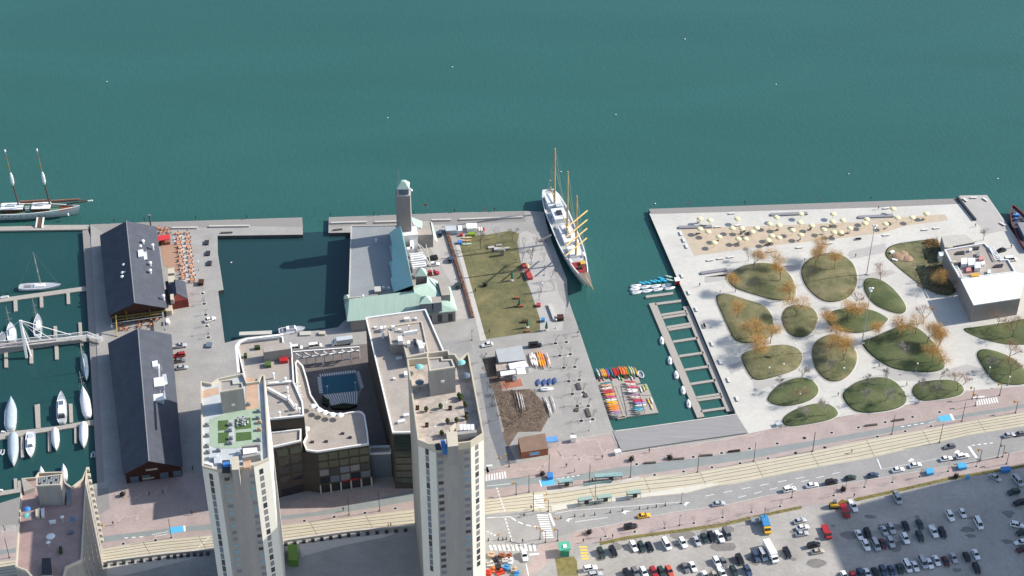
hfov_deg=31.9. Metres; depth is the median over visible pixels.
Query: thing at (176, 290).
annexe
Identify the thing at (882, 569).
parked car
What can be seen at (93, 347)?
marina walkway
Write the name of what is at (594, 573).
parked car
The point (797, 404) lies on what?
lawn kerb
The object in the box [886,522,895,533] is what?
parked car
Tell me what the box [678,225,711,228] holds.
seat wall
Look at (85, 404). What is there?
sailing yacht
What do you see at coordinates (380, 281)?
terminal building
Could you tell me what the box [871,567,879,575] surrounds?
parked car
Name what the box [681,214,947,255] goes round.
beach
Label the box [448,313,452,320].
window
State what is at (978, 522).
van
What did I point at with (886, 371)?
bare tree
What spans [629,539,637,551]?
parked car
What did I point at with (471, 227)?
picnic crate
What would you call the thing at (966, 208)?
seat wall
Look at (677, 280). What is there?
boat kiosk
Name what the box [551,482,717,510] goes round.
tram platform
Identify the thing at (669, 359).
sailing dinghy
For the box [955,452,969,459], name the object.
parked car
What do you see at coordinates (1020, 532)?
parked car
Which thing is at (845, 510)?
flatbed truck
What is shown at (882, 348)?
grass mound
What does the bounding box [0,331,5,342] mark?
motor boat
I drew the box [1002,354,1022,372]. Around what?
bare tree
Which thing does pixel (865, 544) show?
parked car
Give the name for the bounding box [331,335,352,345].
box truck
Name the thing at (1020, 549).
parked car
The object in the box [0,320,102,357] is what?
footbridge
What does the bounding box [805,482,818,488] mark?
parked car
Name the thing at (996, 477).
parked car
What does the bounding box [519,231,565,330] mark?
garden walk
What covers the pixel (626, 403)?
kayak dock
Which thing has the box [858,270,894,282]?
paving band
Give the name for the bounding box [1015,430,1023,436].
parked car
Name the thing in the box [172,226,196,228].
seat wall
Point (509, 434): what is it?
shrub bed
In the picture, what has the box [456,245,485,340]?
garden path
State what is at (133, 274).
warehouse
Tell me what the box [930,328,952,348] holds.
bare tree
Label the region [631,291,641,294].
sailing dinghy
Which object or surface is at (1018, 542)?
parked car
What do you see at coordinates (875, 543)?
van
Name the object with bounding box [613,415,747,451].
wave deck
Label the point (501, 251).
picnic crate
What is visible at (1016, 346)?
bare tree
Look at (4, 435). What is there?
floating dock
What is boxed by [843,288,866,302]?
bare tree
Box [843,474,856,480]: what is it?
parked car
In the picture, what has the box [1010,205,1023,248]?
harbour boat
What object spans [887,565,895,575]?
parked car
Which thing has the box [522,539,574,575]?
corner plaza
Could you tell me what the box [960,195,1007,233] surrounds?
pier paving
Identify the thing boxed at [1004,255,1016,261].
van
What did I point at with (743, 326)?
bare tree
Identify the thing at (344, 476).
window
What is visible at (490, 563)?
material stack
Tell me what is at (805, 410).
bare tree
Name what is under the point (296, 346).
van
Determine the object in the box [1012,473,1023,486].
van
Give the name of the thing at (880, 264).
bare tree
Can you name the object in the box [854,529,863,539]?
parked car
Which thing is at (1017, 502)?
parked car
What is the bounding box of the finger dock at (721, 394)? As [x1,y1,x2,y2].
[646,292,733,418]
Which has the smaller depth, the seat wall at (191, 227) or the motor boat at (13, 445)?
the motor boat at (13, 445)
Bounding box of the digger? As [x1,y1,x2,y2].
[829,499,845,508]
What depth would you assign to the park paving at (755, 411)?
721.64 m
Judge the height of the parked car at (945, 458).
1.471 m
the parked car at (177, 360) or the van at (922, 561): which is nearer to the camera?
the van at (922, 561)
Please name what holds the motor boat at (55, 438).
on the marina water at (44, 379)
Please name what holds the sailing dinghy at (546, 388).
on the quayside land
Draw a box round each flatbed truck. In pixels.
[821,524,831,538]
[839,503,850,517]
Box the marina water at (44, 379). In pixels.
[0,231,96,502]
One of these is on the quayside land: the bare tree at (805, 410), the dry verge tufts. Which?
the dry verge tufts
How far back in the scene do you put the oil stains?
613.80 m
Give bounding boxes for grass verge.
[600,506,800,544]
[838,464,1023,504]
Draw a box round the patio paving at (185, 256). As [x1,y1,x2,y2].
[173,234,195,280]
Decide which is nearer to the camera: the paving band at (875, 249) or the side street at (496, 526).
the side street at (496, 526)
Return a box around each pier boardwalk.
[92,218,302,232]
[329,211,525,226]
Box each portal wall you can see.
[104,548,213,566]
[284,524,414,545]
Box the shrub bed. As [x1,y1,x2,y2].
[483,357,548,447]
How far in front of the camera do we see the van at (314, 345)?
695.05 m
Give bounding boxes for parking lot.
[577,468,1023,575]
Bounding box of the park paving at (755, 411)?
[650,197,1023,432]
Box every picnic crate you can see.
[165,304,172,315]
[198,279,203,285]
[206,342,211,347]
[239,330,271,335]
[299,331,310,335]
[319,331,325,335]
[445,225,457,233]
[457,225,461,233]
[466,223,476,232]
[494,247,504,251]
[500,248,503,255]
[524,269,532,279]
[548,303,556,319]
[557,314,563,320]
[570,435,575,441]
[585,408,590,416]
[614,448,621,455]
[750,517,759,523]
[775,421,781,426]
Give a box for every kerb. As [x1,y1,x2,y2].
[0,412,1023,575]
[557,433,610,442]
[575,450,1023,531]
[611,433,748,453]
[714,293,774,344]
[726,262,796,301]
[740,344,802,380]
[749,390,966,433]
[766,377,819,406]
[780,304,818,338]
[781,403,838,426]
[800,252,857,303]
[811,334,857,382]
[825,309,888,333]
[841,377,907,413]
[860,324,945,373]
[862,277,906,314]
[884,238,956,296]
[911,379,964,401]
[962,320,1014,344]
[975,348,1023,385]
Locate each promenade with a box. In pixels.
[0,386,1023,549]
[0,408,1023,560]
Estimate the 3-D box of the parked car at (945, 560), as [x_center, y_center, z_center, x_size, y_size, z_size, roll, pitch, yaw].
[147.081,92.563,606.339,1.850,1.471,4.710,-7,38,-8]
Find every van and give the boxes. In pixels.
[292,344,302,349]
[308,342,321,347]
[528,341,541,347]
[661,536,671,550]
[722,526,731,539]
[757,546,767,560]
[870,537,880,550]
[892,490,901,503]
[902,558,912,572]
[918,554,927,568]
[973,515,983,529]
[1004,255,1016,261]
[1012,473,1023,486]
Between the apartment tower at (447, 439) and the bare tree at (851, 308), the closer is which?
the apartment tower at (447, 439)
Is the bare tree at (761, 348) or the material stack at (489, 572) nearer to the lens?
the material stack at (489, 572)
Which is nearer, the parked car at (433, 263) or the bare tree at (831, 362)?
the bare tree at (831, 362)
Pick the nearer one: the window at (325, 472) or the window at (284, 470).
the window at (284, 470)
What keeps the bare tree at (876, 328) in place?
on the grass mound at (882, 348)
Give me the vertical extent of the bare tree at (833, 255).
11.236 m
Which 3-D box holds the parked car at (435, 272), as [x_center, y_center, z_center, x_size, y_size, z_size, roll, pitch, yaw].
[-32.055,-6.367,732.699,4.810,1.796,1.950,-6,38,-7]
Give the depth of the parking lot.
614.93 m
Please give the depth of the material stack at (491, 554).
608.27 m
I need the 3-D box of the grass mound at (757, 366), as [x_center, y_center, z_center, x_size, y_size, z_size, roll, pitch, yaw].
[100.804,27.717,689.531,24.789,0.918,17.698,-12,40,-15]
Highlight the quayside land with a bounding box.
[0,195,1011,575]
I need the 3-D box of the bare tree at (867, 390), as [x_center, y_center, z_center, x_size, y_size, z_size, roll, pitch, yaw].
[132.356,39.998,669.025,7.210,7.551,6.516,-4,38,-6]
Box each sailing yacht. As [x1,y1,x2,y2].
[5,308,16,341]
[18,252,60,290]
[32,298,41,338]
[79,371,91,419]
[80,345,88,381]
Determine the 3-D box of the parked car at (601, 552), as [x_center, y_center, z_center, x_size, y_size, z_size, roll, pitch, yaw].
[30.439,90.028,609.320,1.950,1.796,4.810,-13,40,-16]
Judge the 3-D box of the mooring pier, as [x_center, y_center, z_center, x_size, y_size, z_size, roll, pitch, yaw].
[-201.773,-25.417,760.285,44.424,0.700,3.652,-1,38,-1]
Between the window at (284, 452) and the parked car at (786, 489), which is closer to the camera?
the window at (284, 452)
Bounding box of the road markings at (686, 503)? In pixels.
[486,396,997,575]
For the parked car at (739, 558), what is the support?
on the parking lot
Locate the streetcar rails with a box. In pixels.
[0,415,1023,573]
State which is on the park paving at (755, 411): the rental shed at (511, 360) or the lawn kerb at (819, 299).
the lawn kerb at (819, 299)
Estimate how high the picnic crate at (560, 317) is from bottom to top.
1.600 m
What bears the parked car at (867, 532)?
on the parking lot
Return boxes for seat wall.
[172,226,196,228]
[209,225,248,227]
[331,221,366,223]
[375,220,396,222]
[432,219,450,220]
[460,216,522,220]
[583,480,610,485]
[671,457,683,459]
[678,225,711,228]
[700,268,726,274]
[700,454,712,456]
[770,212,807,215]
[858,214,893,218]
[865,423,877,426]
[956,197,975,220]
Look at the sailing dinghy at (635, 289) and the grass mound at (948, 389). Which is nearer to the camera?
the grass mound at (948, 389)
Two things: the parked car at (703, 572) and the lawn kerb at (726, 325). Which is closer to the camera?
the parked car at (703, 572)
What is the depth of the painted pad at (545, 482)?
637.30 m
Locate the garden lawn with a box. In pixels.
[460,231,539,338]
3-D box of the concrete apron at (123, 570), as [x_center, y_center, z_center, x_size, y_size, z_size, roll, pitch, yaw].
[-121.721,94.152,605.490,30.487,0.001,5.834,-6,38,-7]
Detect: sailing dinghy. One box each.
[540,387,552,390]
[630,284,640,287]
[630,287,640,290]
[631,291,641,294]
[640,285,650,288]
[642,289,652,292]
[650,284,660,288]
[652,288,662,291]
[660,336,663,344]
[661,284,671,287]
[664,286,674,290]
[667,356,671,364]
[674,370,678,378]
[681,386,684,394]
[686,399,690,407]
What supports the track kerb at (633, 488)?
on the streetcar trackbed
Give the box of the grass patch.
[555,556,577,575]
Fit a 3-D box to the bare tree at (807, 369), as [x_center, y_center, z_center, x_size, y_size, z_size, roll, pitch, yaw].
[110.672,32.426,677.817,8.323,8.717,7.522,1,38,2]
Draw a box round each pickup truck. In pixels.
[172,342,186,348]
[714,529,724,542]
[717,566,726,575]
[848,499,857,511]
[928,524,938,537]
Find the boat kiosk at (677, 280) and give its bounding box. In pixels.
[674,277,679,284]
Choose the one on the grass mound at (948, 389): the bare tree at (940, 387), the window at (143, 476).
the bare tree at (940, 387)
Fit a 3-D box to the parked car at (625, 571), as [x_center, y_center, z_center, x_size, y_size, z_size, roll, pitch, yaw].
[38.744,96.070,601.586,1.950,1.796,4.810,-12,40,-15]
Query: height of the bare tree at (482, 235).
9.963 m
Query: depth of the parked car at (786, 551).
608.67 m
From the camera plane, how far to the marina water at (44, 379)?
693.66 m
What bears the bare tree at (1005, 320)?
on the grass mound at (995, 333)
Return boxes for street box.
[547,472,552,479]
[925,468,934,475]
[957,462,966,469]
[1000,466,1011,473]
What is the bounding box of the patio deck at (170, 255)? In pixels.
[161,244,178,272]
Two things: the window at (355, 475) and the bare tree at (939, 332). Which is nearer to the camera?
the window at (355, 475)
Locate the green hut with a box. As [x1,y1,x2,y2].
[287,544,298,565]
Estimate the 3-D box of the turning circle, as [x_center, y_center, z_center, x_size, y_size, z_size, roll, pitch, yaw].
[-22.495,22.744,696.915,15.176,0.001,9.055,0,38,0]
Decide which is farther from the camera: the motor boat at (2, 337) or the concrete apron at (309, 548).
the motor boat at (2, 337)
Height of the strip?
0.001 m
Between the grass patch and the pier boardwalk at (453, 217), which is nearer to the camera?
the grass patch
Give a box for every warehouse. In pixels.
[100,221,166,323]
[108,328,182,482]
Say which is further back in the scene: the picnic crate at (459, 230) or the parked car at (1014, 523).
the picnic crate at (459, 230)
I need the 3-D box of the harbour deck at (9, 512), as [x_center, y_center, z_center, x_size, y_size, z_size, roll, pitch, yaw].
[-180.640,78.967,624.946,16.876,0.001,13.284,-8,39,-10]
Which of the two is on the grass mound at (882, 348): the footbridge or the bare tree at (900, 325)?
the bare tree at (900, 325)
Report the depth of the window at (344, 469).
628.72 m
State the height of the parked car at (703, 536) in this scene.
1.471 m
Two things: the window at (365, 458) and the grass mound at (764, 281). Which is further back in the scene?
the grass mound at (764, 281)
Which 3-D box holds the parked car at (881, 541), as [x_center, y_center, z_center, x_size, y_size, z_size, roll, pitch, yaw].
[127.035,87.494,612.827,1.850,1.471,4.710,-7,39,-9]
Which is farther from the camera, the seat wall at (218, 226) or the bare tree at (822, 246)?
the seat wall at (218, 226)
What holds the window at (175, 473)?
in the warehouse at (143, 380)
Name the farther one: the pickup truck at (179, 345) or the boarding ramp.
the boarding ramp
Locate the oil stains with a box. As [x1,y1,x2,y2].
[595,511,1014,571]
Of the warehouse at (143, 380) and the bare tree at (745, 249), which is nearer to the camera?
the warehouse at (143, 380)
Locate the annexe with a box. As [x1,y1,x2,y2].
[165,267,188,309]
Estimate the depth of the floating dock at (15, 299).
723.76 m
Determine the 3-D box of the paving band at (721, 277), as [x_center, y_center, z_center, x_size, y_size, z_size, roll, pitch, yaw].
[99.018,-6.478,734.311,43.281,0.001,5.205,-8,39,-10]
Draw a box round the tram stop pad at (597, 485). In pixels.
[545,476,638,491]
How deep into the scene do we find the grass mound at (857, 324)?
708.30 m
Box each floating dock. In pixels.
[0,286,85,311]
[0,322,88,368]
[0,404,93,458]
[0,478,20,496]
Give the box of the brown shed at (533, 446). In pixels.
[518,433,547,458]
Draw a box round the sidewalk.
[567,451,1023,544]
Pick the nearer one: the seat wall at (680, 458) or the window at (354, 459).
the window at (354, 459)
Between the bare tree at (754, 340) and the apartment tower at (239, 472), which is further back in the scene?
the bare tree at (754, 340)
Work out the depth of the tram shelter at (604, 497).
628.64 m
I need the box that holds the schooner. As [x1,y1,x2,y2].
[0,149,92,219]
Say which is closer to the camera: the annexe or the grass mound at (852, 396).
the grass mound at (852, 396)
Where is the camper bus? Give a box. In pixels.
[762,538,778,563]
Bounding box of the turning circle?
[441,339,472,353]
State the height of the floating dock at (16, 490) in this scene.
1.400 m
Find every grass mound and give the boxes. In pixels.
[716,293,773,342]
[728,263,795,300]
[741,345,801,379]
[767,377,817,405]
[781,305,817,336]
[782,403,837,425]
[801,253,856,301]
[812,334,856,381]
[827,308,887,332]
[842,377,906,412]
[862,325,944,371]
[863,278,905,313]
[885,239,955,295]
[912,380,963,400]
[963,319,1023,344]
[977,349,1023,384]
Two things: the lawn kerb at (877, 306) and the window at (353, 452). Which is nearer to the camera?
the window at (353, 452)
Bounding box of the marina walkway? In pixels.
[82,230,103,482]
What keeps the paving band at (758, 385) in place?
on the park paving at (755, 411)
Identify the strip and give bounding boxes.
[416,225,470,318]
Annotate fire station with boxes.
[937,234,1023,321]
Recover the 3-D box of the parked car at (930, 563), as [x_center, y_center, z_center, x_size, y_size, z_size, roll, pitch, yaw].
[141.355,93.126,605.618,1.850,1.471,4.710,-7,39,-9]
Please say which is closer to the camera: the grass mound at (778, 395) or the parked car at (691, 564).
the parked car at (691, 564)
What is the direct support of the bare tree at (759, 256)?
on the grass mound at (764, 281)
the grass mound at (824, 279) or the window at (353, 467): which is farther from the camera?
the grass mound at (824, 279)
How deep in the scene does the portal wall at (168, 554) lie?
608.45 m
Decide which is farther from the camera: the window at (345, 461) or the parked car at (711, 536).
the window at (345, 461)
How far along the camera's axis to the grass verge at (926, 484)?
636.91 m
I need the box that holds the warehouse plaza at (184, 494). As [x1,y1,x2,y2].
[100,472,208,524]
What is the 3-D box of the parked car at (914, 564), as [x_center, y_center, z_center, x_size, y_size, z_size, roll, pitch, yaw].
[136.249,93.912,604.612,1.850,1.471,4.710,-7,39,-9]
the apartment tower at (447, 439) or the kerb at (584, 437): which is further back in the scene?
the kerb at (584, 437)
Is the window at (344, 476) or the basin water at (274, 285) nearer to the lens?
the window at (344, 476)
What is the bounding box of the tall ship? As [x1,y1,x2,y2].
[542,148,593,289]
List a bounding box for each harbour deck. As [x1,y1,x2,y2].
[0,497,18,525]
[93,488,109,514]
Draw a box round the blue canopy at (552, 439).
[546,436,557,441]
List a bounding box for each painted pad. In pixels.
[169,526,183,533]
[540,478,554,485]
[938,414,950,421]
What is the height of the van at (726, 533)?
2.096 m
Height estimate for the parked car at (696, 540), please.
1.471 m
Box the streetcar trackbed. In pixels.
[0,412,1023,575]
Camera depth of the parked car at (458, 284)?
724.91 m
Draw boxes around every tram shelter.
[558,478,572,485]
[578,496,592,504]
[594,472,622,481]
[596,493,611,502]
[626,489,640,498]
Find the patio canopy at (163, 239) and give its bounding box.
[158,234,170,244]
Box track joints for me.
[143,422,985,553]
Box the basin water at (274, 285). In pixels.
[218,231,349,342]
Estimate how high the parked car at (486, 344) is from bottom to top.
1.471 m
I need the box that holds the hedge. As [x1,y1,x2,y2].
[444,229,473,317]
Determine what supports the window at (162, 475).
in the warehouse at (143, 380)
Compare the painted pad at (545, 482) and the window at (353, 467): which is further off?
the painted pad at (545, 482)
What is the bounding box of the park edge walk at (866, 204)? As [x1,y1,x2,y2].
[649,198,958,213]
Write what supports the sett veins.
on the promenade at (556, 465)
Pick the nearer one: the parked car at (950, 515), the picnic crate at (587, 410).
the parked car at (950, 515)
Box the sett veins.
[0,412,858,532]
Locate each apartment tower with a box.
[15,467,103,575]
[200,373,285,575]
[407,350,485,575]
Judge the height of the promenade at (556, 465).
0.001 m
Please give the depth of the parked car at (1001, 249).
744.67 m
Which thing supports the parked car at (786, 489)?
on the street at (698, 499)
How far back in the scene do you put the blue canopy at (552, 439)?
650.94 m
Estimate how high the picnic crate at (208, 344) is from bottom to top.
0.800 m
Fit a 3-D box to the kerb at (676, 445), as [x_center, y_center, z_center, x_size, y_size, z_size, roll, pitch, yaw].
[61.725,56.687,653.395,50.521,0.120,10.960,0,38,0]
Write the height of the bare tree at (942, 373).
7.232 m
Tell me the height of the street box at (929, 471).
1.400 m
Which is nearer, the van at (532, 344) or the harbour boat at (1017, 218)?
the van at (532, 344)
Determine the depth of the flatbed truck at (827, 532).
616.00 m
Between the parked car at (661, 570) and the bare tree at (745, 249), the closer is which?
the parked car at (661, 570)
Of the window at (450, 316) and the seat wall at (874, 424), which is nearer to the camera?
the seat wall at (874, 424)
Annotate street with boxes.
[475,350,503,471]
[484,466,536,575]
[504,427,1023,546]
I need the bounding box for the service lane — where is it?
[480,373,516,465]
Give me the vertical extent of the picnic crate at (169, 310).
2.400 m
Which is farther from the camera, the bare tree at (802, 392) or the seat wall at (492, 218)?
the seat wall at (492, 218)
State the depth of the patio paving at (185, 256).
742.72 m
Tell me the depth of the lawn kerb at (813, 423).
662.98 m
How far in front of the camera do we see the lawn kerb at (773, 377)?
686.75 m
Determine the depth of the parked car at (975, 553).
608.32 m
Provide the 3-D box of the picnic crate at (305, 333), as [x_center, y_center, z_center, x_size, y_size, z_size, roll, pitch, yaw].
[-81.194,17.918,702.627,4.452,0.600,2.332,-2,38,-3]
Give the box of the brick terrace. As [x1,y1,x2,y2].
[502,379,522,388]
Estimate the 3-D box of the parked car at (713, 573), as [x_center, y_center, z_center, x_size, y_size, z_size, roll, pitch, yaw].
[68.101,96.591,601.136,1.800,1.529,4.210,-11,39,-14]
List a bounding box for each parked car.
[173,351,185,358]
[174,358,185,363]
[176,365,187,370]
[204,316,215,322]
[427,254,437,260]
[428,261,439,266]
[428,270,439,275]
[438,229,442,236]
[448,255,453,262]
[455,281,461,288]
[481,341,492,347]
[520,549,527,561]
[583,564,597,571]
[588,570,602,575]
[596,546,605,558]
[608,545,617,556]
[622,567,630,575]
[623,522,637,529]
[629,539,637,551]
[630,566,639,575]
[637,512,650,518]
[637,540,645,552]
[639,566,648,575]
[645,541,653,551]
[649,565,658,575]
[656,565,665,575]
[664,564,674,575]
[678,536,687,548]
[681,562,689,572]
[688,561,696,571]
[692,536,700,546]
[700,533,708,543]
[700,570,707,575]
[707,530,715,542]
[710,570,717,575]
[712,500,724,506]
[712,555,721,566]
[719,557,727,567]
[729,564,738,575]
[735,553,744,564]
[743,564,752,575]
[751,549,760,561]
[782,485,796,492]
[782,546,791,558]
[793,517,806,524]
[795,524,809,530]
[795,530,808,536]
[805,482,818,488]
[807,541,820,548]
[810,548,824,554]
[825,478,838,485]
[840,570,847,575]
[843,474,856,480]
[849,571,855,575]
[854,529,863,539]
[856,567,864,575]
[861,538,870,550]
[862,568,870,575]
[863,527,871,538]
[866,472,879,478]
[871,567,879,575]
[878,538,886,548]
[878,564,887,575]
[879,525,888,535]
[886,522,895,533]
[886,535,895,547]
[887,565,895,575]
[891,466,904,472]
[895,563,904,574]
[900,532,909,543]
[901,520,909,530]
[908,462,921,468]
[910,561,919,571]
[915,519,924,529]
[915,530,924,541]
[925,558,933,568]
[932,555,940,565]
[938,526,946,537]
[939,455,952,461]
[941,556,949,566]
[943,443,955,449]
[945,509,954,521]
[949,552,957,562]
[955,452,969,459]
[958,508,966,517]
[962,551,971,562]
[971,549,980,559]
[972,561,981,573]
[989,473,1001,481]
[996,247,1006,252]
[1003,432,1015,437]
[1006,487,1020,495]
[1010,520,1023,528]
[1012,498,1023,506]
[1014,538,1023,545]
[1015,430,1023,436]
[1015,528,1023,535]
[1015,545,1023,552]
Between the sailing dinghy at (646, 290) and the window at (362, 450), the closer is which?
the window at (362, 450)
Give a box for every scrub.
[914,239,955,295]
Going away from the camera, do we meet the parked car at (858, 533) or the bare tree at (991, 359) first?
the parked car at (858, 533)
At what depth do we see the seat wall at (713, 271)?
733.74 m
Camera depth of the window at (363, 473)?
632.18 m
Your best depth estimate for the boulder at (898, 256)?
741.75 m
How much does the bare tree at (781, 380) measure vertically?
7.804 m
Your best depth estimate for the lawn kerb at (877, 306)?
717.89 m
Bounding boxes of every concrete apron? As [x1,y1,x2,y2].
[107,555,197,575]
[299,532,397,556]
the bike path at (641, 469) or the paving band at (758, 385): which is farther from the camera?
the paving band at (758, 385)
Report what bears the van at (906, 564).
on the parking lot
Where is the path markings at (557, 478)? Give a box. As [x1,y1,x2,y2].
[126,421,934,548]
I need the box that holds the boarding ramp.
[35,217,43,227]
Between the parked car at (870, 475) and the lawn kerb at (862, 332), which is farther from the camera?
the lawn kerb at (862, 332)
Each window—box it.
[130,476,138,482]
[142,474,150,480]
[160,472,168,478]
[173,470,181,476]
[277,449,287,456]
[278,458,288,465]
[279,466,289,474]
[280,475,290,482]
[290,446,300,453]
[291,455,301,462]
[292,463,301,471]
[293,472,302,480]
[318,454,327,460]
[319,461,327,468]
[320,469,328,475]
[320,477,329,483]
[328,452,337,458]
[329,460,338,466]
[330,467,338,474]
[330,475,339,481]
[339,450,347,457]
[339,458,348,464]
[340,466,349,472]
[341,473,349,480]
[349,449,358,455]
[350,456,358,463]
[350,464,359,470]
[351,472,359,478]
[359,447,368,454]
[360,455,368,461]
[361,463,369,469]
[361,470,369,476]
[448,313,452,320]
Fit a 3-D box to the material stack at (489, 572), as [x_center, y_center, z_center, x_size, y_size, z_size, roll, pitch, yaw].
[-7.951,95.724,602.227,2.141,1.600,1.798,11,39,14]
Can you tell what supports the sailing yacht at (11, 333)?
on the marina water at (44, 379)
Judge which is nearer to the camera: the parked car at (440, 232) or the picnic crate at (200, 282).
the picnic crate at (200, 282)
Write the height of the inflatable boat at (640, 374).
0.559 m
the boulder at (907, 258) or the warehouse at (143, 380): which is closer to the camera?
the warehouse at (143, 380)
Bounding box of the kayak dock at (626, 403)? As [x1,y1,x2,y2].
[596,373,657,419]
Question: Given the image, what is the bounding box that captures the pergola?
[111,312,164,336]
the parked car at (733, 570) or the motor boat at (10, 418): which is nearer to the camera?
the parked car at (733, 570)
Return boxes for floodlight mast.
[861,287,873,343]
[866,224,876,274]
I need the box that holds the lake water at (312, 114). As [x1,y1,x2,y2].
[0,0,1023,429]
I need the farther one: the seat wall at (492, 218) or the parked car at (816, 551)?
the seat wall at (492, 218)
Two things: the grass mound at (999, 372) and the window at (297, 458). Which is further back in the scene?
the grass mound at (999, 372)
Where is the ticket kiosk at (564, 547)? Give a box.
[558,541,570,556]
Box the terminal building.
[344,172,456,330]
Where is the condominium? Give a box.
[235,309,443,497]
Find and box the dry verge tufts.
[605,465,1023,543]
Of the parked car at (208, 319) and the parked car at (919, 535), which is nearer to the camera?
the parked car at (919, 535)
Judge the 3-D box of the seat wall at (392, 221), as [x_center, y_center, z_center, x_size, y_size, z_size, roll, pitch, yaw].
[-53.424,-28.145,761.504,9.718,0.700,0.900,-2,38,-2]
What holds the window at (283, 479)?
in the condominium
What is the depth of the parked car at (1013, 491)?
631.98 m
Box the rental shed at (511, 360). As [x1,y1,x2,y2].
[495,345,528,380]
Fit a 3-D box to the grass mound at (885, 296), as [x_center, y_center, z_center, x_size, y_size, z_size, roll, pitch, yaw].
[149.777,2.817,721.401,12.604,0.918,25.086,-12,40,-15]
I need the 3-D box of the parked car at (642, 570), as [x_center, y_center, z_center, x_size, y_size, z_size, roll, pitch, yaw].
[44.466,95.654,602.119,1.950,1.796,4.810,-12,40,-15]
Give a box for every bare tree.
[475,231,483,248]
[723,271,741,291]
[726,297,746,316]
[737,316,766,336]
[742,244,750,260]
[745,317,772,342]
[745,330,772,351]
[747,245,769,268]
[749,341,771,356]
[762,321,785,343]
[765,247,786,263]
[769,260,786,279]
[769,369,787,388]
[776,276,802,295]
[778,294,812,315]
[786,385,813,398]
[797,405,815,418]
[798,364,813,381]
[809,245,825,263]
[810,234,832,252]
[814,397,828,414]
[816,307,840,331]
[821,332,839,350]
[824,321,852,340]
[825,355,838,369]
[826,247,844,266]
[835,333,855,359]
[840,297,863,317]
[842,298,870,317]
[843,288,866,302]
[860,371,876,384]
[861,387,871,400]
[868,320,884,340]
[870,261,888,279]
[881,367,894,382]
[884,386,897,402]
[889,312,911,333]
[891,341,909,357]
[903,312,928,336]
[911,301,937,320]
[917,340,943,361]
[917,377,931,392]
[921,318,946,342]
[927,321,950,339]
[928,345,953,364]
[930,267,952,285]
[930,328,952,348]
[932,379,944,393]
[940,368,954,379]
[945,367,973,390]
[976,227,990,239]
[986,354,998,365]
[988,307,1006,325]
[1000,339,1023,357]
[1002,311,1022,336]
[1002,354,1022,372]
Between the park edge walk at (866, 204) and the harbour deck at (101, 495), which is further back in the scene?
the park edge walk at (866, 204)
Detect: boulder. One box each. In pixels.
[892,252,904,260]
[903,255,912,261]
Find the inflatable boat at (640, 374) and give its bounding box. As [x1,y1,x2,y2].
[637,371,643,377]
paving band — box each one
[705,263,801,282]
[727,361,743,373]
[753,376,803,391]
[847,243,885,257]
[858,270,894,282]
[861,374,902,380]
[873,364,985,380]
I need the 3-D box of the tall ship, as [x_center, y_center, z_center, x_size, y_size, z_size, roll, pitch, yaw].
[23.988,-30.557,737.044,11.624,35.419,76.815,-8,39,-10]
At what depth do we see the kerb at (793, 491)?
633.60 m
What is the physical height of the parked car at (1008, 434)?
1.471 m
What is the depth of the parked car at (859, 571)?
601.44 m
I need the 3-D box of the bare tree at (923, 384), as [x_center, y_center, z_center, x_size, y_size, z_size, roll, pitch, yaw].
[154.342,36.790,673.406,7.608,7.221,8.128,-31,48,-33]
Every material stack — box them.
[486,569,491,575]
[487,551,494,557]
[487,560,493,566]
[492,556,498,562]
[495,563,501,570]
[495,568,504,575]
[498,552,506,557]
[502,557,508,563]
[503,564,509,570]
[507,557,512,564]
[511,566,516,572]
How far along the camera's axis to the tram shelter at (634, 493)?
630.26 m
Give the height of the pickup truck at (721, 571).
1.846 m
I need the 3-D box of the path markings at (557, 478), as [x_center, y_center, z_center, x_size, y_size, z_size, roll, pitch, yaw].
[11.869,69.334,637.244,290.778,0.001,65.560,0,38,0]
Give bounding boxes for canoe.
[538,350,543,367]
[541,352,545,367]
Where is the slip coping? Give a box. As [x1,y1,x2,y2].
[615,414,735,431]
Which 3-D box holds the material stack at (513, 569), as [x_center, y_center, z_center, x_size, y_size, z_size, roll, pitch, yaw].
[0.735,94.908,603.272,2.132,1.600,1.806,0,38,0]
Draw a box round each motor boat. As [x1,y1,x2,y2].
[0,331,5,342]
[4,396,16,431]
[8,432,18,465]
[25,431,35,456]
[51,427,59,450]
[56,391,66,425]
[61,464,67,481]
[79,421,87,447]
[278,325,304,333]
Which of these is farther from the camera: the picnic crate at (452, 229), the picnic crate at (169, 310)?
the picnic crate at (452, 229)
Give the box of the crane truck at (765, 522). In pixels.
[760,508,770,533]
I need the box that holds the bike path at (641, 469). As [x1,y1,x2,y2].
[0,404,1023,553]
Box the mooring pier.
[0,225,88,231]
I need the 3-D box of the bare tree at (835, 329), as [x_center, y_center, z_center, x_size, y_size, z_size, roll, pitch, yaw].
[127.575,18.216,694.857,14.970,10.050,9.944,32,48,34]
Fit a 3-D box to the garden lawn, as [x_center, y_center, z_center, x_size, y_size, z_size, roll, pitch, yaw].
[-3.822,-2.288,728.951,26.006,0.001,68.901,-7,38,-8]
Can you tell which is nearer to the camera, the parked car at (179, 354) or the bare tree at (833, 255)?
the parked car at (179, 354)
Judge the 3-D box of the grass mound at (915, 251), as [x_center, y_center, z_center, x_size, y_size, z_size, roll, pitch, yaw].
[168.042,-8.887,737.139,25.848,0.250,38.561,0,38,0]
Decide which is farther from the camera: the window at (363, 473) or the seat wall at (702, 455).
the seat wall at (702, 455)

